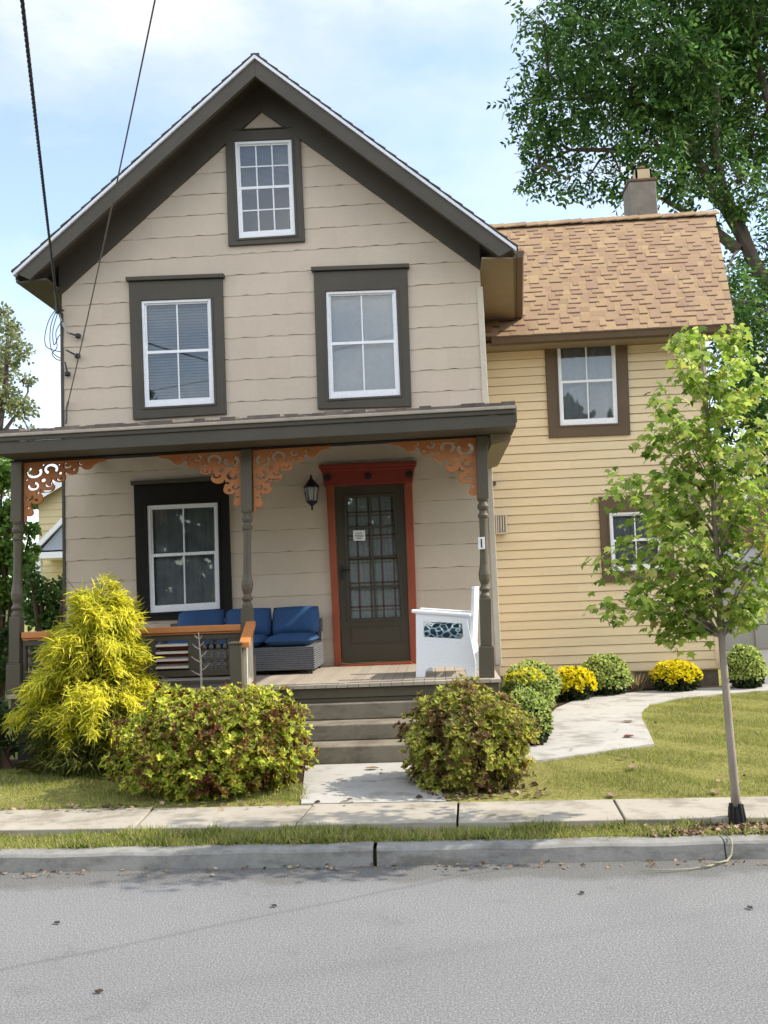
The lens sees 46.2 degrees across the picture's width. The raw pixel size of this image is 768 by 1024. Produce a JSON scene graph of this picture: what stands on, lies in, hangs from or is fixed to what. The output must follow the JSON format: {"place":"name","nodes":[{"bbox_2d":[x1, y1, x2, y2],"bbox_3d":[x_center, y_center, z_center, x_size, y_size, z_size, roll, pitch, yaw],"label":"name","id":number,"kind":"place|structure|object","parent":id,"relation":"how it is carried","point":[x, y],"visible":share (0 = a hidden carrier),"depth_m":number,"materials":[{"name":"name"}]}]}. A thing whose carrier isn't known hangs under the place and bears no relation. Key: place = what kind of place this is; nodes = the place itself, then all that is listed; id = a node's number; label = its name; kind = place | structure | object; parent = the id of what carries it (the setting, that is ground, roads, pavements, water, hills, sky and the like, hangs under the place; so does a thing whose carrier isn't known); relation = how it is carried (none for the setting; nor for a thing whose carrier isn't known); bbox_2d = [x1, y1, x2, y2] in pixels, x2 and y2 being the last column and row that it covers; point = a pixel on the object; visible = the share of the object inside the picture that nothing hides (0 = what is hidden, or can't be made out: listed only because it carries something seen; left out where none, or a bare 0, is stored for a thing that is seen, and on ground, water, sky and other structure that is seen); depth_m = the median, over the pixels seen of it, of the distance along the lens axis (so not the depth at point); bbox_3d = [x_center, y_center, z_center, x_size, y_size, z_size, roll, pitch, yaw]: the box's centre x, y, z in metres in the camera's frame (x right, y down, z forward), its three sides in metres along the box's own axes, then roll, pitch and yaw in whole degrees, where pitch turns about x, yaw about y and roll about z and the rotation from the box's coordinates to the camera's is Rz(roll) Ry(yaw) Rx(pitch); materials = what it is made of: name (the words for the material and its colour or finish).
{"place":"outdoors","nodes":[
{"label":"outdoors","id":0,"kind":"place"},
{"bbox_2d":[27,480,62,623],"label":"neighbour house","id":1,"kind":"structure","parent":0,"point":[49,508],"depth_m":24.52,"materials":[{"name":"yellow"}]},
{"bbox_2d":[6,609,614,865],"bbox_3d":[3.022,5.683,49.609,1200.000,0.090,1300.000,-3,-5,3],"label":"ground","id":2,"kind":"structure","parent":0,"point":[375,854],"depth_m":5.39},
{"bbox_2d":[7,563,34,611],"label":"woods","id":3,"kind":"object","parent":2,"relation":"on","point":[10,574],"depth_m":121.27,"materials":[{"name":"green plant"}]},
{"bbox_2d":[0,834,767,872],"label":"kerb","id":4,"kind":"structure","parent":2,"relation":"on","point":[520,851],"depth_m":5.24,"materials":[{"name":"concrete"}]},
{"bbox_2d":[301,762,445,804],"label":"front walk","id":5,"kind":"structure","parent":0,"point":[336,783],"depth_m":6.67,"materials":[{"name":"concrete"}]},
{"bbox_2d":[0,859,767,1023],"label":"road","id":6,"kind":"structure","parent":0,"point":[631,942],"depth_m":4.05,"materials":[{"name":"grey asphalt"}]},
{"bbox_2d":[0,858,767,877],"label":"leaf litter","id":7,"kind":"object","parent":6,"relation":"on","point":[651,862],"visible":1,"depth_m":5.15,"materials":[{"name":"brown plant"}]},
{"bbox_2d":[642,836,732,870],"bbox_3d":[1.701,1.900,4.965,0.618,0.112,0.125,0,-5,-22],"label":"runner weed","id":8,"kind":"object","parent":6,"relation":"on","point":[731,852],"visible":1,"depth_m":4.96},
{"bbox_2d":[0,796,767,836],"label":"sidewalk","id":9,"kind":"structure","parent":0,"point":[415,815],"depth_m":5.81,"materials":[{"name":"concrete"}]},
{"bbox_2d":[0,624,767,809],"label":"lawn","id":10,"kind":"structure","parent":0,"point":[541,770],"depth_m":6.75,"materials":[{"name":"green plant"}]},
{"bbox_2d":[0,614,8,724],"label":"dark shrub","id":11,"kind":"object","parent":10,"relation":"on","point":[4,645],"visible":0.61,"depth_m":11.10,"materials":[{"name":"green plant"}]},
{"bbox_2d":[0,300,40,501],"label":"autumn tree","id":12,"kind":"object","parent":10,"relation":"on","point":[14,402],"visible":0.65,"depth_m":31.07,"materials":[{"name":"green plant"}]},
{"bbox_2d":[0,456,42,690],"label":"leafy shrub","id":13,"kind":"object","parent":10,"relation":"on","point":[29,556],"visible":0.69,"depth_m":13.71,"materials":[{"name":"green plant"}]},
{"bbox_2d":[21,564,62,669],"bbox_3d":[-4.830,1.788,13.062,0.988,2.076,1.513,0,-5,-26],"label":"dark shrub","id":14,"kind":"object","parent":10,"relation":"on","point":[36,615],"visible":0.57,"depth_m":13.02,"materials":[{"name":"green plant"}]},
{"bbox_2d":[0,766,309,809],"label":"grass","id":15,"kind":"structure","parent":10,"relation":"on","point":[56,780],"depth_m":6.77,"materials":[{"name":"green plant"}]},
{"bbox_2d":[9,758,304,791],"bbox_3d":[-3.284,2.238,7.602,5.402,0.001,1.696,-3,-5,3],"label":"shrub bed","id":16,"kind":"object","parent":10,"relation":"on","point":[300,776],"visible":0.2,"depth_m":8.02,"materials":[{"name":"soil"}]},
{"bbox_2d":[0,696,27,769],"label":"broadleaf plant","id":17,"kind":"object","parent":16,"relation":"on","point":[8,749],"visible":0.66,"depth_m":8.05,"materials":[{"name":"green plant"}]},
{"bbox_2d":[0,571,180,781],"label":"golden cypress","id":18,"kind":"object","parent":16,"relation":"on","point":[82,683],"visible":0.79,"depth_m":7.60,"materials":[{"name":"yellow plant"}]},
{"bbox_2d":[191,632,209,688],"bbox_3d":[-1.629,1.644,8.043,0.168,1.137,0.046,-3,-5,3],"label":"bare sapling","id":19,"kind":"object","parent":16,"relation":"on","point":[200,662],"visible":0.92,"depth_m":8.07,"materials":[{"name":"grey wood"}]},
{"bbox_2d":[98,681,318,802],"bbox_3d":[-1.315,1.710,6.900,1.645,0.856,1.399,-3,-5,3],"label":"azalea bush","id":20,"kind":"object","parent":16,"relation":"on","point":[210,762],"visible":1,"depth_m":6.53,"materials":[{"name":"green plant"}]},
{"bbox_2d":[0,798,352,811],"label":"leaf litter","id":21,"kind":"object","parent":10,"relation":"on","point":[134,806],"visible":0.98,"depth_m":6.27,"materials":[{"name":"brown plant"}]},
{"bbox_2d":[289,699,443,764],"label":"front steps","id":22,"kind":"structure","parent":10,"relation":"on","point":[358,732],"depth_m":7.83,"materials":[{"name":"concrete"}]},
{"bbox_2d":[0,53,736,759],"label":"house","id":23,"kind":"structure","parent":10,"relation":"on","point":[402,363],"depth_m":10.48,"materials":[{"name":"beige paint"}]},
{"bbox_2d":[20,0,69,360],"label":"service cable","id":24,"kind":"object","parent":23,"relation":"attached to","point":[57,310],"visible":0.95,"depth_m":7.26,"materials":[{"name":"black rubber"}]},
{"bbox_2d":[64,362,70,376],"bbox_3d":[-3.714,-1.676,10.561,0.070,0.180,0.092,-1,-5,-18],"label":"cable insulator","id":25,"kind":"object","parent":23,"relation":"attached to","point":[67,373],"visible":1,"depth_m":10.53,"materials":[{"name":"black metal"}]},
{"bbox_2d":[66,349,80,358],"bbox_3d":[-3.651,-1.857,10.573,0.182,0.120,0.089,-3,-5,3],"label":"cable insulator","id":26,"kind":"object","parent":23,"relation":"attached to","point":[76,355],"visible":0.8,"depth_m":10.55,"materials":[{"name":"black metal"}]},
{"bbox_2d":[69,332,80,338],"bbox_3d":[-3.648,-2.081,10.591,0.175,0.091,0.089,-3,-5,3],"label":"cable insulator","id":27,"kind":"object","parent":23,"relation":"attached to","point":[77,335],"visible":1,"depth_m":10.56,"materials":[{"name":"black metal"}]},
{"bbox_2d":[65,0,155,423],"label":"phone cable","id":28,"kind":"object","parent":23,"relation":"attached to","point":[67,404],"visible":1,"depth_m":7.42,"materials":[{"name":"rubber"}]},
{"bbox_2d":[125,273,226,419],"bbox_3d":[-2.414,-1.932,10.683,1.169,1.695,0.407,-3,-5,3],"label":"window","id":29,"kind":"structure","parent":23,"relation":"in","point":[177,335],"depth_m":10.57,"materials":[{"name":"grey glass"}]},
{"bbox_2d":[130,476,232,620],"bbox_3d":[-2.314,0.422,10.363,1.153,1.616,0.169,-3,-5,3],"label":"window","id":30,"kind":"structure","parent":23,"relation":"in","point":[183,549],"depth_m":10.37,"materials":[{"name":"brown paint"}]},
{"bbox_2d":[158,606,323,678],"bbox_3d":[-1.557,1.394,9.723,1.715,0.691,0.770,-3,-5,3],"label":"wicker sofa","id":31,"kind":"object","parent":23,"relation":"on","point":[285,638],"visible":0.63,"depth_m":9.77,"materials":[{"name":"blue fabric"}]},
{"bbox_2d":[226,126,304,246],"bbox_3d":[-1.396,-3.830,10.786,0.908,1.429,0.392,-3,-5,3],"label":"window","id":32,"kind":"structure","parent":23,"relation":"in","point":[265,206],"depth_m":10.67,"materials":[{"name":"grey glass"}]},
{"bbox_2d":[303,474,318,510],"bbox_3d":[-0.820,-0.221,10.211,0.184,0.415,0.204,-3,-5,3],"label":"wall lantern","id":33,"kind":"object","parent":23,"relation":"attached to","point":[311,487],"depth_m":10.15,"materials":[{"name":"black metal"}]},
{"bbox_2d":[311,263,411,408],"bbox_3d":[-0.235,-2.016,10.560,1.142,1.697,0.407,-3,-5,3],"label":"window","id":34,"kind":"structure","parent":23,"relation":"in","point":[362,360],"depth_m":10.45,"materials":[{"name":"grey glass"}]},
{"bbox_2d":[318,461,416,666],"bbox_3d":[-0.138,0.596,10.186,1.115,2.311,0.190,-3,-5,3],"label":"door","id":35,"kind":"structure","parent":23,"relation":"in","point":[373,596],"depth_m":10.21,"materials":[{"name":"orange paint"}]},
{"bbox_2d":[353,530,365,540],"bbox_3d":[-0.282,0.267,10.241,0.140,0.120,0.002,-3,-5,3],"label":"door notice","id":36,"kind":"object","parent":35,"relation":"attached to","point":[358,535],"depth_m":10.24,"materials":[{"name":"white paper"}]},
{"bbox_2d":[411,586,478,676],"bbox_3d":[0.623,1.155,8.774,0.610,0.830,0.640,-3,-5,10],"label":"resin armchair","id":37,"kind":"object","parent":23,"relation":"on","point":[446,638],"visible":1,"depth_m":8.49,"materials":[{"name":"white plastic"}]},
{"bbox_2d":[478,537,484,549],"bbox_3d":[0.900,0.289,8.315,0.062,0.113,0.022,-3,-5,3],"label":"post plaque","id":38,"kind":"object","parent":23,"relation":"attached to","point":[481,542],"visible":1,"depth_m":8.31,"materials":[{"name":"white plastic"}]},
{"bbox_2d":[495,514,506,533],"bbox_3d":[1.571,0.164,12.082,0.154,0.264,0.112,-3,-5,3],"label":"wall vent","id":39,"kind":"object","parent":23,"relation":"attached to","point":[501,522],"depth_m":12.03,"materials":[{"name":"beige paint"}]},
{"bbox_2d":[544,345,630,437],"bbox_3d":[2.771,-1.718,12.260,1.126,1.412,0.144,-3,-5,3],"label":"window","id":40,"kind":"structure","parent":23,"relation":"in","point":[587,389],"depth_m":12.25,"materials":[{"name":"grey glass"}]},
{"bbox_2d":[598,495,674,582],"bbox_3d":[3.380,0.353,12.053,0.979,1.154,0.144,-3,-5,3],"label":"window","id":41,"kind":"structure","parent":23,"relation":"in","point":[608,523],"depth_m":12.04,"materials":[{"name":"brown paint"}]},
{"bbox_2d":[443,768,520,789],"bbox_3d":[0.689,2.013,6.836,0.764,0.001,0.885,-3,-5,3],"label":"shrub bed","id":42,"kind":"object","parent":10,"relation":"on","point":[507,787],"visible":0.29,"depth_m":6.47,"materials":[{"name":"soil"}]},
{"bbox_2d":[391,673,544,793],"bbox_3d":[0.605,1.617,6.630,1.150,0.830,1.085,-3,-5,3],"label":"azalea bush","id":43,"kind":"object","parent":42,"relation":"on","point":[451,761],"visible":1,"depth_m":6.40,"materials":[{"name":"green plant"}]},
{"bbox_2d":[416,781,548,799],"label":"leaf litter","id":44,"kind":"object","parent":10,"relation":"on","point":[513,790],"visible":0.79,"depth_m":6.24,"materials":[{"name":"brown plant"}]},
{"bbox_2d":[379,721,745,792],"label":"leaf litter","id":45,"kind":"object","parent":10,"relation":"on","point":[721,777],"visible":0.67,"depth_m":6.44,"materials":[{"name":"brown plant"}]},
{"bbox_2d":[479,686,721,748],"bbox_3d":[1.652,2.283,10.480,2.527,0.001,5.864,-7,-7,42],"label":"garden bed","id":46,"kind":"object","parent":10,"relation":"on","point":[560,703],"visible":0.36,"depth_m":11.40,"materials":[{"name":"soil"}]},
{"bbox_2d":[500,667,556,708],"bbox_3d":[1.588,1.992,9.922,0.626,0.570,0.583,-3,-5,3],"label":"mum mound","id":47,"kind":"object","parent":46,"relation":"on","point":[531,678],"visible":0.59,"depth_m":9.80,"materials":[{"name":"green plant"}]},
{"bbox_2d":[505,687,554,745],"bbox_3d":[1.277,1.860,8.136,0.512,0.560,0.465,-3,-5,3],"label":"mum mound","id":48,"kind":"object","parent":46,"relation":"on","point":[534,703],"visible":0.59,"depth_m":8.02,"materials":[{"name":"green plant"}]},
{"bbox_2d":[502,658,563,700],"bbox_3d":[1.790,2.054,10.817,0.746,0.591,0.675,-3,-5,3],"label":"mum mound","id":49,"kind":"object","parent":46,"relation":"on","point":[550,673],"visible":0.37,"depth_m":10.72,"materials":[{"name":"green plant"}]},
{"bbox_2d":[556,665,597,701],"bbox_3d":[2.315,2.121,11.055,0.623,0.474,0.549,-3,-5,3],"label":"flowering mum","id":50,"kind":"object","parent":46,"relation":"on","point":[581,682],"visible":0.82,"depth_m":10.90,"materials":[{"name":"yellow plant"}]},
{"bbox_2d":[581,654,633,695],"bbox_3d":[2.798,2.079,11.441,0.723,0.561,0.632,-3,-5,3],"label":"mum mound","id":51,"kind":"object","parent":46,"relation":"on","point":[618,679],"visible":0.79,"depth_m":11.24,"materials":[{"name":"green plant"}]},
{"bbox_2d":[628,670,651,691],"bbox_3d":[3.220,2.162,11.602,0.477,0.309,0.438,-1,-5,-16],"label":"dry grass tuft","id":52,"kind":"object","parent":46,"relation":"in","point":[639,686],"visible":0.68,"depth_m":11.51,"materials":[{"name":"plant"}]},
{"bbox_2d":[648,658,703,691],"bbox_3d":[3.746,2.109,11.536,0.690,0.452,0.627,-3,-5,3],"label":"flowering mum","id":53,"kind":"object","parent":46,"relation":"on","point":[684,675],"visible":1,"depth_m":11.38,"materials":[{"name":"yellow plant"}]},
{"bbox_2d":[486,0,767,489],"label":"walnut tree","id":54,"kind":"object","parent":10,"relation":"on","point":[701,68],"visible":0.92,"depth_m":18.72,"materials":[{"name":"green plant"}]},
{"bbox_2d":[719,545,767,649],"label":"garage","id":55,"kind":"structure","parent":10,"relation":"on","point":[759,638],"depth_m":17.47,"materials":[{"name":"grey"}]},
{"bbox_2d":[750,562,767,648],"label":"garage door","id":56,"kind":"structure","parent":55,"relation":"in","point":[761,635],"depth_m":17.43,"materials":[{"name":"white"}]},
{"bbox_2d":[727,643,767,688],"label":"mum mound","id":57,"kind":"object","parent":10,"relation":"on","point":[750,672],"visible":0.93,"depth_m":11.37,"materials":[{"name":"green plant"}]},
{"bbox_2d":[0,811,767,849],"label":"verge","id":58,"kind":"structure","parent":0,"point":[184,843],"depth_m":5.49,"materials":[{"name":"green plant"}]},
{"bbox_2d":[580,323,767,807],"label":"young maple","id":59,"kind":"object","parent":58,"relation":"on","point":[682,510],"visible":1,"depth_m":5.47,"materials":[{"name":"green plant"}]},
{"bbox_2d":[728,803,747,825],"bbox_3d":[2.122,1.812,5.413,0.113,0.128,0.113,-3,-5,3],"label":"trunk guard","id":60,"kind":"object","parent":59,"relation":"attached to","point":[736,815],"visible":0.84,"depth_m":5.38,"materials":[{"name":"black plastic"}]},
{"bbox_2d":[642,820,767,837],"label":"bark chips","id":61,"kind":"object","parent":58,"relation":"on","point":[762,826],"visible":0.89,"depth_m":5.29,"materials":[{"name":"brown plant"}]},
{"bbox_2d":[0,0,767,601],"label":"sky","id":62,"kind":"structure","parent":0,"point":[419,78],"materials":[{"name":"blue"}]},
{"bbox_2d":[425,685,767,769],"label":"garden path","id":63,"kind":"structure","parent":0,"point":[598,721],"depth_m":9.09,"materials":[{"name":"concrete"}]},
{"bbox_2d":[535,690,767,797],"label":"grass","id":64,"kind":"structure","parent":0,"point":[711,708],"depth_m":7.32,"materials":[{"name":"green plant"}]},
{"bbox_2d":[714,448,767,544],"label":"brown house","id":65,"kind":"structure","parent":0,"point":[761,513],"depth_m":29.43,"materials":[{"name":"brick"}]},
{"bbox_2d":[728,650,767,685],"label":"driveway","id":66,"kind":"structure","parent":0,"point":[764,653],"depth_m":15.17,"materials":[{"name":"concrete"}]}
]}

